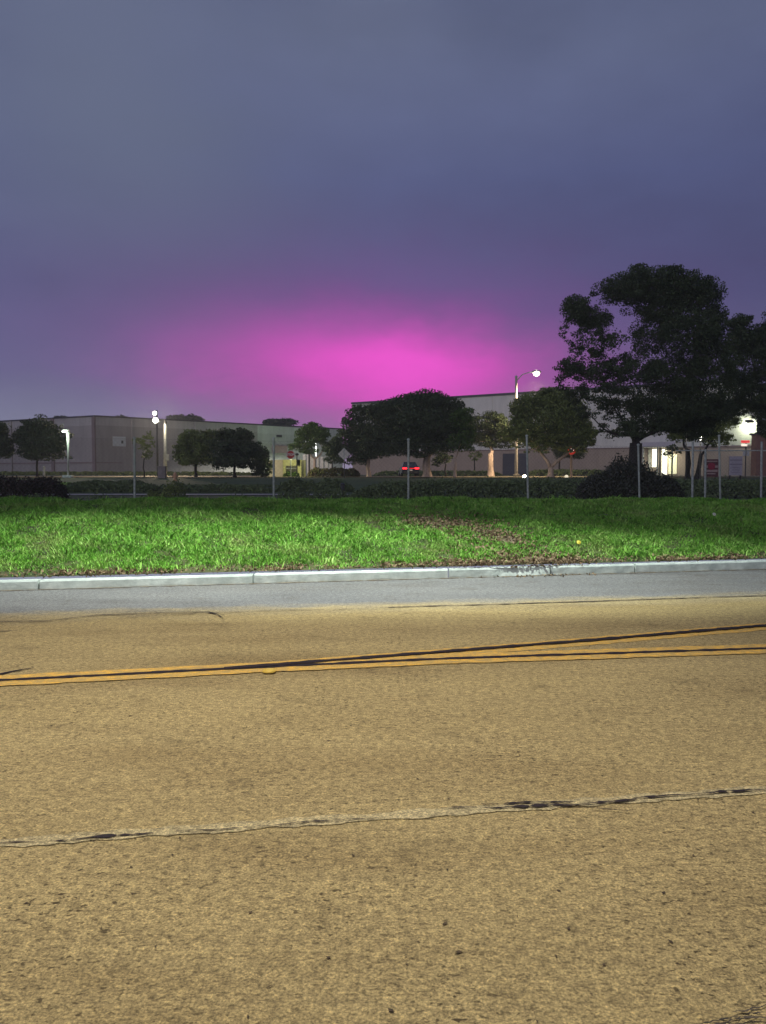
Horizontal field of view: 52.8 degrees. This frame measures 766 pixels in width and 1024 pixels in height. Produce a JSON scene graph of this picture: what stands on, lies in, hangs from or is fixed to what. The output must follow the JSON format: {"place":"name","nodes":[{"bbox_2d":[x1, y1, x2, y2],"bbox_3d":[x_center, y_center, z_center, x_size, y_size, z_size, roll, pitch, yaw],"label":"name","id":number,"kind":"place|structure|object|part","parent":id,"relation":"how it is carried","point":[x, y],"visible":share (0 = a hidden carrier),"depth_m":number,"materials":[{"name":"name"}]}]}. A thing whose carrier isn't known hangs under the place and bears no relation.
{"place":"outdoors","nodes":[
{"label":"outdoors","id":0,"kind":"place"},
{"bbox_2d":[12,494,347,494],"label":"path","id":1,"kind":"structure","parent":0,"point":[179,494],"depth_m":34.36,"materials":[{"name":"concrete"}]},
{"bbox_2d":[0,569,765,1023],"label":"road","id":2,"kind":"structure","parent":0,"point":[182,935],"depth_m":3.68,"materials":[{"name":"brown asphalt"}]},
{"bbox_2d":[0,667,33,674],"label":"tar crack","id":3,"kind":"object","parent":2,"relation":"on","point":[12,671],"visible":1,"depth_m":6.15,"materials":[{"name":"black asphalt"}]},
{"bbox_2d":[52,832,152,840],"bbox_3d":[-1.222,1.417,3.373,0.422,0.001,0.037,-1,3,-10],"label":"tar crack","id":4,"kind":"object","parent":2,"relation":"on","point":[104,835],"visible":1,"depth_m":3.38,"materials":[{"name":"black asphalt"}]},
{"bbox_2d":[0,611,222,621],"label":"tar crack","id":5,"kind":"object","parent":2,"relation":"on","point":[137,613],"visible":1,"depth_m":8.58,"materials":[{"name":"brown asphalt"}]},
{"bbox_2d":[176,826,246,830],"bbox_3d":[-0.765,1.413,3.435,0.310,0.001,0.016,0,3,-7],"label":"tar crack","id":6,"kind":"object","parent":2,"relation":"on","point":[211,829],"visible":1,"depth_m":3.43,"materials":[{"name":"black asphalt"}]},
{"bbox_2d":[127,607,407,616],"bbox_3d":[-1.347,1.130,8.783,3.303,0.001,0.133,-1,3,-11],"label":"tar crack","id":7,"kind":"object","parent":2,"relation":"on","point":[240,611],"visible":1,"depth_m":8.76,"materials":[{"name":"brown asphalt"}]},
{"bbox_2d":[262,668,275,672],"bbox_3d":[-0.905,1.258,6.134,0.110,0.022,0.107,0,3,0],"label":"road marker","id":8,"kind":"object","parent":2,"relation":"on","point":[268,670],"visible":1,"depth_m":6.10,"materials":[{"name":"plastic"}]},
{"bbox_2d":[0,569,757,590],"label":"gutter dirt","id":9,"kind":"structure","parent":2,"relation":"on","point":[389,579],"depth_m":11.30,"materials":[{"name":"soil"}]},
{"bbox_2d":[0,560,765,589],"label":"kerb","id":10,"kind":"structure","parent":2,"relation":"on","point":[101,582],"depth_m":11.35,"materials":[{"name":"concrete"}]},
{"bbox_2d":[0,644,765,685],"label":"road marking","id":11,"kind":"object","parent":2,"relation":"on","point":[295,668],"visible":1,"depth_m":6.44,"materials":[{"name":"yellow paint"}]},
{"bbox_2d":[0,647,765,680],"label":"tar stripe","id":12,"kind":"object","parent":11,"relation":"on","point":[223,668],"visible":1,"depth_m":6.46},
{"bbox_2d":[0,786,765,846],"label":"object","id":13,"kind":"object","parent":2,"relation":"on","point":[418,813],"visible":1,"depth_m":3.56,"materials":[{"name":"asphalt"}]},
{"bbox_2d":[263,816,387,825],"bbox_3d":[-0.293,1.408,3.514,0.646,0.001,0.020,0,3,-9],"label":"tar crack","id":14,"kind":"object","parent":13,"relation":"on","point":[319,820],"visible":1,"depth_m":3.52,"materials":[{"name":"black asphalt"}]},
{"bbox_2d":[484,803,581,807],"bbox_3d":[0.732,1.399,3.676,0.525,0.001,0.042,0,3,-5],"label":"tar crack","id":15,"kind":"object","parent":13,"relation":"on","point":[535,805],"visible":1,"depth_m":3.67,"materials":[{"name":"black asphalt"}]},
{"bbox_2d":[635,794,692,797],"bbox_3d":[1.369,1.392,3.784,0.314,0.001,0.024,0,3,-7],"label":"tar crack","id":16,"kind":"object","parent":13,"relation":"on","point":[663,795],"visible":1,"depth_m":3.79,"materials":[{"name":"black asphalt"}]},
{"bbox_2d":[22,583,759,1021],"bbox_3d":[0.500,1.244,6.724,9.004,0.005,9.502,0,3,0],"label":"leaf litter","id":17,"kind":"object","parent":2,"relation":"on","point":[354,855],"visible":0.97,"depth_m":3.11,"materials":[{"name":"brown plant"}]},
{"bbox_2d":[238,623,765,673],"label":"road marking","id":18,"kind":"object","parent":2,"relation":"on","point":[585,643],"visible":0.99,"depth_m":7.21,"materials":[{"name":"yellow paint"}]},
{"bbox_2d":[224,624,765,668],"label":"tar stripe","id":19,"kind":"object","parent":18,"relation":"on","point":[413,653],"visible":1,"depth_m":6.91,"materials":[{"name":"black asphalt"}]},
{"bbox_2d":[495,801,571,803],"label":"tar crack","id":20,"kind":"object","parent":2,"relation":"on","point":[530,801],"visible":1,"depth_m":3.72,"materials":[{"name":"black asphalt"}]},
{"bbox_2d":[399,595,765,606],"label":"pavement seam","id":21,"kind":"object","parent":2,"relation":"on","point":[580,601],"visible":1,"depth_m":9.46,"materials":[{"name":"brown asphalt"}]},
{"bbox_2d":[581,798,636,803],"bbox_3d":[1.080,1.396,3.719,0.316,0.001,0.026,0,3,-9],"label":"tar crack","id":22,"kind":"object","parent":2,"relation":"on","point":[619,800],"visible":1,"depth_m":3.72,"materials":[{"name":"black asphalt"}]},
{"bbox_2d":[704,1015,739,1022],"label":"tar stain","id":23,"kind":"object","parent":2,"relation":"on","point":[720,1019],"visible":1,"depth_m":2.24,"materials":[{"name":"black asphalt"}]},
{"bbox_2d":[700,1022,745,1023],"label":"tar stain","id":24,"kind":"object","parent":2,"relation":"on","point":[724,1022],"visible":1,"depth_m":2.23,"materials":[{"name":"black asphalt"}]},
{"bbox_2d":[696,789,762,793],"bbox_3d":[1.724,1.389,3.841,0.397,0.001,0.033,0,3,-7],"label":"tar crack","id":25,"kind":"object","parent":2,"relation":"on","point":[738,790],"visible":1,"depth_m":3.84,"materials":[{"name":"black asphalt"}]},
{"bbox_2d":[719,1016,765,1023],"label":"tar stain","id":26,"kind":"object","parent":2,"relation":"on","point":[746,1017],"visible":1,"depth_m":2.25,"materials":[{"name":"black asphalt"}]},
{"bbox_2d":[0,494,765,577],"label":"grass verge","id":27,"kind":"object","parent":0,"point":[31,574],"depth_m":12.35,"materials":[{"name":"plant"}]},
{"bbox_2d":[0,506,765,577],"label":"dry stalks","id":28,"kind":"object","parent":27,"relation":"on","point":[569,560],"visible":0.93,"depth_m":12.17,"materials":[{"name":"plant"}]},
{"bbox_2d":[0,435,765,498],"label":"chain link fence","id":29,"kind":"object","parent":27,"relation":"on","point":[407,459],"visible":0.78,"depth_m":16.57,"materials":[{"name":"metal"}]},
{"bbox_2d":[411,516,554,564],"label":"bare soil","id":30,"kind":"structure","parent":27,"relation":"on","point":[504,539],"depth_m":13.28,"materials":[{"name":"brown soil"}]},
{"bbox_2d":[0,473,765,499],"bbox_3d":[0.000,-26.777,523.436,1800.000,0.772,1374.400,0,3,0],"label":"ground","id":31,"kind":"structure","parent":0,"point":[356,483],"depth_m":53.19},
{"bbox_2d":[0,473,69,497],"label":"shrub","id":32,"kind":"object","parent":31,"relation":"on","point":[39,486],"visible":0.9,"depth_m":29.42,"materials":[{"name":"green plant"}]},
{"bbox_2d":[62,430,73,477],"bbox_3d":[-24.491,-4.515,59.808,0.700,3.718,0.575,0,3,0],"label":"street lamp","id":33,"kind":"object","parent":31,"relation":"on","point":[68,440],"visible":0.95,"depth_m":59.74,"materials":[{"name":"metal"}]},
{"bbox_2d":[73,479,145,487],"bbox_3d":[-15.587,-1.542,43.991,4.656,0.674,1.774,0,3,0],"label":"hedge","id":34,"kind":"object","parent":31,"relation":"on","point":[126,482],"visible":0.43,"depth_m":43.51,"materials":[{"name":"green plant"}]},
{"bbox_2d":[0,470,250,474],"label":"hedge","id":35,"kind":"object","parent":31,"relation":"on","point":[120,473],"visible":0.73,"depth_m":102.97,"materials":[{"name":"green plant"}]},
{"bbox_2d":[23,493,246,498],"bbox_3d":[-7.482,-0.318,20.519,9.585,0.455,1.352,0,3,0],"label":"hedge","id":36,"kind":"object","parent":31,"relation":"on","point":[91,497],"visible":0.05,"depth_m":20.41,"materials":[{"name":"green plant"}]},
{"bbox_2d":[6,482,279,492],"bbox_3d":[-14.241,-1.217,38.976,18.022,0.695,1.780,0,3,0],"label":"hedge","id":37,"kind":"object","parent":31,"relation":"on","point":[196,488],"visible":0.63,"depth_m":38.50,"materials":[{"name":"green plant"}]},
{"bbox_2d":[152,410,158,475],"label":"flood lamp","id":38,"kind":"object","parent":31,"relation":"on","point":[155,420],"visible":0.95,"depth_m":71.64,"materials":[{"name":"metal"}]},
{"bbox_2d":[157,466,166,477],"bbox_3d":[-16.589,-2.993,57.920,0.620,0.900,0.575,0,3,0],"label":"utility cabinet","id":39,"kind":"object","parent":31,"relation":"on","point":[162,470],"visible":0.93,"depth_m":57.68,"materials":[{"name":"grey metal"}]},
{"bbox_2d":[141,476,186,496],"bbox_3d":[-7.881,-0.824,28.028,1.530,0.962,1.685,0,3,0],"label":"shrub","id":40,"kind":"object","parent":31,"relation":"on","point":[170,492],"visible":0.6,"depth_m":27.75,"materials":[{"name":"green plant"}]},
{"bbox_2d":[0,415,342,474],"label":"warehouse","id":41,"kind":"structure","parent":31,"relation":"on","point":[118,430],"depth_m":130.71,"materials":[{"name":"paint"}]},
{"bbox_2d":[166,413,204,420],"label":"tree","id":42,"kind":"object","parent":31,"relation":"on","point":[187,417],"visible":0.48,"depth_m":197.82,"materials":[{"name":"green plant"}]},
{"bbox_2d":[195,484,278,486],"bbox_3d":[-9.193,-1.539,45.990,6.135,0.315,1.670,0,3,0],"label":"hedge","id":43,"kind":"object","parent":31,"relation":"on","point":[268,485],"visible":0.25,"depth_m":45.62,"materials":[{"name":"green plant"}]},
{"bbox_2d":[262,417,299,426],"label":"tree","id":44,"kind":"object","parent":31,"relation":"on","point":[284,421],"visible":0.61,"depth_m":197.54,"materials":[{"name":"green plant"}]},
{"bbox_2d":[269,460,305,476],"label":"enclosure","id":45,"kind":"object","parent":31,"relation":"on","point":[282,467],"visible":0.56,"depth_m":70.37,"materials":[{"name":"yellow paint"}]},
{"bbox_2d":[287,421,331,467],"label":"tree","id":46,"kind":"object","parent":31,"relation":"on","point":[307,433],"visible":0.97,"depth_m":77.43,"materials":[{"name":"green plant"}]},
{"bbox_2d":[276,481,348,498],"bbox_3d":[-2.188,-0.574,24.007,2.450,0.836,1.706,0,3,0],"label":"shrub","id":47,"kind":"object","parent":31,"relation":"on","point":[332,493],"visible":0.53,"depth_m":23.75,"materials":[{"name":"green plant"}]},
{"bbox_2d":[275,475,354,491],"bbox_3d":[-3.521,-1.428,40.002,4.242,0.966,1.989,0,3,0],"label":"hedge","id":48,"kind":"object","parent":31,"relation":"on","point":[298,482],"visible":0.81,"depth_m":39.42,"materials":[{"name":"green plant"}]},
{"bbox_2d":[303,454,332,475],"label":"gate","id":49,"kind":"structure","parent":31,"relation":"on","point":[321,462],"depth_m":83.83,"materials":[{"name":"metal"}]},
{"bbox_2d":[322,433,343,467],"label":"tree","id":50,"kind":"object","parent":31,"relation":"on","point":[329,459],"visible":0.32,"depth_m":71.76,"materials":[{"name":"green plant"}]},
{"bbox_2d":[340,483,344,493],"bbox_3d":[-1.572,-0.830,29.998,0.185,0.617,0.185,1,3,22],"label":"bollard","id":51,"kind":"object","parent":31,"relation":"on","point":[342,487],"visible":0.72,"depth_m":29.93,"materials":[{"name":"metal"}]},
{"bbox_2d":[338,448,349,477],"bbox_3d":[-2.916,-3.674,57.837,0.920,2.269,0.170,0,3,0],"label":"diamond sign","id":52,"kind":"object","parent":31,"relation":"on","point":[345,453],"visible":1,"depth_m":57.75,"materials":[{"name":"metal"}]},
{"bbox_2d":[373,469,501,475],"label":"hedge","id":53,"kind":"object","parent":31,"relation":"on","point":[439,473],"visible":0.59,"depth_m":85.33,"materials":[{"name":"green plant"}]},
{"bbox_2d":[431,453,453,475],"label":"tree","id":54,"kind":"object","parent":31,"relation":"on","point":[442,457],"visible":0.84,"depth_m":71.74,"materials":[{"name":"green plant"}]},
{"bbox_2d":[468,451,482,475],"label":"sapling","id":55,"kind":"object","parent":31,"relation":"on","point":[476,454],"visible":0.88,"depth_m":87.61,"materials":[{"name":"green plant"}]},
{"bbox_2d":[473,410,520,475],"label":"broad tree","id":56,"kind":"object","parent":31,"relation":"on","point":[490,425],"visible":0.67,"depth_m":73.72,"materials":[{"name":"green plant"}]},
{"bbox_2d":[349,475,765,498],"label":"hedge","id":57,"kind":"object","parent":31,"relation":"on","point":[384,487],"visible":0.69,"depth_m":29.29,"materials":[{"name":"green plant"}]},
{"bbox_2d":[351,380,765,475],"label":"warehouse","id":58,"kind":"structure","parent":31,"relation":"on","point":[482,403],"depth_m":95.83,"materials":[{"name":"beige paint"}]},
{"bbox_2d":[503,453,525,474],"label":"roller door","id":59,"kind":"structure","parent":58,"relation":"in","point":[511,468],"depth_m":101.75,"materials":[{"name":"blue metal"}]},
{"bbox_2d":[648,448,650,468],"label":"window frame","id":60,"kind":"structure","parent":58,"relation":"in","point":[649,449],"depth_m":92.01,"materials":[{"name":"paint"}]},
{"bbox_2d":[652,449,656,466],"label":"window","id":61,"kind":"structure","parent":58,"relation":"in","point":[654,452],"depth_m":91.73,"materials":[{"name":"beige glass"}]},
{"bbox_2d":[662,449,666,474],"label":"door","id":62,"kind":"structure","parent":58,"relation":"in","point":[664,460],"depth_m":91.12,"materials":[{"name":"beige glass"}]},
{"bbox_2d":[668,454,676,473],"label":"window","id":63,"kind":"structure","parent":58,"relation":"in","point":[674,459],"depth_m":90.54,"materials":[{"name":"beige glass"}]},
{"bbox_2d":[529,469,604,475],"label":"hedge","id":64,"kind":"object","parent":31,"relation":"on","point":[558,472],"visible":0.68,"depth_m":81.39,"materials":[{"name":"green plant"}]},
{"bbox_2d":[551,445,586,468],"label":"round tree","id":65,"kind":"object","parent":31,"relation":"on","point":[558,454],"visible":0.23,"depth_m":83.30,"materials":[{"name":"green plant"}]},
{"bbox_2d":[571,451,685,498],"bbox_3d":[7.328,-1.026,23.000,3.382,1.589,2.983,0,3,0],"label":"shrub","id":66,"kind":"object","parent":31,"relation":"on","point":[623,489],"visible":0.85,"depth_m":22.34,"materials":[{"name":"green plant"}]},
{"bbox_2d":[552,262,744,465],"bbox_3d":[14.274,-7.236,41.735,10.265,12.283,4.454,0,3,0],"label":"giant tree","id":67,"kind":"object","parent":31,"relation":"on","point":[672,290],"visible":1,"depth_m":41.17,"materials":[{"name":"green plant"}]},
{"bbox_2d":[673,435,690,478],"bbox_3d":[21.799,-4.694,56.185,3.888,4.752,2.071,-2,4,-37],"label":"tree","id":68,"kind":"object","parent":31,"relation":"on","point":[688,466],"visible":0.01,"depth_m":55.76,"materials":[{"name":"brown plant"}]},
{"bbox_2d":[685,438,686,479],"bbox_3d":[19.580,-3.814,49.869,0.175,3.851,0.175,-3,4,-45],"label":"lamp post","id":69,"kind":"object","parent":31,"relation":"on","point":[686,458],"visible":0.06,"depth_m":49.87,"materials":[{"name":"metal"}]},
{"bbox_2d":[699,442,700,479],"bbox_3d":[20.508,-3.430,49.889,0.165,3.081,0.165,3,4,45],"label":"lamp post","id":70,"kind":"object","parent":31,"relation":"on","point":[700,462],"visible":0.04,"depth_m":49.86,"materials":[{"name":"metal"}]},
{"bbox_2d":[664,416,742,479],"bbox_3d":[22.545,-4.563,54.163,5.194,4.811,3.947,2,4,34],"label":"tree","id":71,"kind":"object","parent":31,"relation":"on","point":[723,434],"visible":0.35,"depth_m":53.78,"materials":[{"name":"green plant"}]},
{"bbox_2d":[703,459,718,490],"bbox_3d":[15.293,-1.648,35.978,0.664,1.625,0.150,0,3,0],"label":"sign board","id":72,"kind":"object","parent":31,"relation":"on","point":[713,464],"visible":0.56,"depth_m":35.91,"materials":[{"name":"metal"}]},
{"bbox_2d":[675,442,765,498],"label":"chain link fence","id":73,"kind":"object","parent":31,"relation":"on","point":[706,458],"visible":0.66,"depth_m":26.92,"materials":[{"name":"metal"}]},
{"bbox_2d":[728,456,742,493],"bbox_3d":[16.442,-1.718,35.986,0.597,1.764,0.126,0,3,0],"label":"sign board","id":74,"kind":"object","parent":31,"relation":"on","point":[735,463],"visible":0.8,"depth_m":35.91,"materials":[{"name":"metal"}]},
{"bbox_2d":[716,311,765,440],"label":"tree","id":75,"kind":"object","parent":31,"relation":"on","point":[751,342],"visible":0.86,"depth_m":46.18,"materials":[{"name":"green plant"}]},
{"bbox_2d":[749,433,765,475],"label":"shed","id":76,"kind":"structure","parent":31,"relation":"on","point":[757,439],"depth_m":83.87,"materials":[{"name":"grey"}]},
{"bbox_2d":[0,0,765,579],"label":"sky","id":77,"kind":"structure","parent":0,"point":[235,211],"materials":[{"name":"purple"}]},
{"bbox_2d":[5,476,765,476],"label":"lawn","id":78,"kind":"structure","parent":0,"point":[337,476],"depth_m":70.61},
{"bbox_2d":[0,421,15,458],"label":"broad tree","id":79,"kind":"object","parent":78,"relation":"on","point":[4,435],"visible":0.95,"depth_m":65.51,"materials":[{"name":"green plant"}]},
{"bbox_2d":[11,414,74,476],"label":"broad tree","id":80,"kind":"object","parent":78,"relation":"on","point":[43,430],"visible":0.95,"depth_m":65.15,"materials":[{"name":"green plant"}]},
{"bbox_2d":[131,431,154,476],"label":"slender tree","id":81,"kind":"object","parent":78,"relation":"on","point":[141,441],"visible":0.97,"depth_m":67.69,"materials":[{"name":"green plant"}]},
{"bbox_2d":[163,420,168,465],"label":"utility pole","id":82,"kind":"object","parent":78,"relation":"on","point":[166,456],"visible":0.81,"depth_m":69.69,"materials":[{"name":"metal"}]},
{"bbox_2d":[172,428,216,476],"bbox_3d":[-15.346,-4.839,63.770,4.252,4.147,3.454,0,3,0],"label":"broad tree","id":83,"kind":"object","parent":78,"relation":"on","point":[195,438],"visible":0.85,"depth_m":63.27,"materials":[{"name":"green plant"}]},
{"bbox_2d":[203,427,269,477],"bbox_3d":[-11.770,-4.749,61.862,5.390,4.168,3.333,0,3,0],"label":"broad tree","id":84,"kind":"object","parent":78,"relation":"on","point":[247,447],"visible":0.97,"depth_m":61.30,"materials":[{"name":"green plant"}]},
{"bbox_2d":[248,451,272,476],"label":"tree","id":85,"kind":"object","parent":78,"relation":"on","point":[260,469],"visible":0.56,"depth_m":65.62,"materials":[{"name":"green plant"}]},
{"bbox_2d":[286,451,294,476],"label":"stop sign","id":86,"kind":"object","parent":78,"relation":"on","point":[290,455],"visible":0.97,"depth_m":65.73,"materials":[{"name":"metal"}]},
{"bbox_2d":[283,471,300,476],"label":"shrub","id":87,"kind":"object","parent":78,"relation":"on","point":[287,474],"visible":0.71,"depth_m":68.65,"materials":[{"name":"green plant"}]},
{"bbox_2d":[295,453,298,476],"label":"lamp post","id":88,"kind":"object","parent":78,"relation":"on","point":[296,454],"visible":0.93,"depth_m":65.86,"materials":[{"name":"metal"}]},
{"bbox_2d":[306,466,359,476],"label":"hedge","id":89,"kind":"object","parent":78,"relation":"on","point":[318,471],"visible":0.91,"depth_m":67.34,"materials":[{"name":"green plant"}]},
{"bbox_2d":[321,404,389,476],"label":"broad tree","id":90,"kind":"object","parent":78,"relation":"on","point":[349,446],"visible":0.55,"depth_m":65.24,"materials":[{"name":"green plant"}]},
{"bbox_2d":[355,388,478,476],"bbox_3d":[2.694,-6.491,63.410,10.232,7.484,5.647,1,3,13],"label":"broad tree","id":91,"kind":"object","parent":78,"relation":"on","point":[420,419],"visible":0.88,"depth_m":62.60,"materials":[{"name":"green plant"}]},
{"bbox_2d":[445,407,477,477],"bbox_3d":[6.282,-5.556,61.887,2.567,5.777,2.790,0,3,0],"label":"broad tree","id":92,"kind":"object","parent":78,"relation":"on","point":[468,434],"visible":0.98,"depth_m":61.38,"materials":[{"name":"green plant"}]},
{"bbox_2d":[513,370,540,476],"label":"street lamp","id":93,"kind":"object","parent":78,"relation":"on","point":[535,373],"visible":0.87,"depth_m":68.64,"materials":[{"name":"metal"}]},
{"bbox_2d":[496,386,598,477],"bbox_3d":[13.290,-6.492,62.834,8.369,7.546,5.380,0,3,0],"label":"broad tree","id":94,"kind":"object","parent":78,"relation":"on","point":[556,421],"visible":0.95,"depth_m":62.06,"materials":[{"name":"green plant"}]},
{"bbox_2d":[568,449,574,476],"bbox_3d":[15.566,-4.133,63.801,0.660,2.541,0.330,0,3,0],"label":"road sign","id":95,"kind":"object","parent":78,"relation":"on","point":[571,462],"visible":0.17,"depth_m":63.75,"materials":[{"name":"metal"}]},
{"bbox_2d":[661,443,682,476],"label":"tree","id":96,"kind":"object","parent":78,"relation":"on","point":[671,448],"visible":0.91,"depth_m":65.79,"materials":[{"name":"green plant"}]},
{"bbox_2d":[741,440,749,477],"bbox_3d":[28.939,-4.242,61.737,0.669,2.969,0.350,0,3,0],"label":"shop sign","id":97,"kind":"object","parent":78,"relation":"on","point":[745,454],"visible":0.97,"depth_m":61.61,"materials":[{"name":"metal"}]},
{"bbox_2d":[399,462,419,475],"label":"parked car","id":98,"kind":"object","parent":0,"point":[403,469],"visible":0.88,"depth_m":76.21,"materials":[{"name":"paint"}]},
{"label":"windows","id":99,"kind":"part","parent":98,"relation":"part of","materials":[{"name":"black glass"}]}
]}

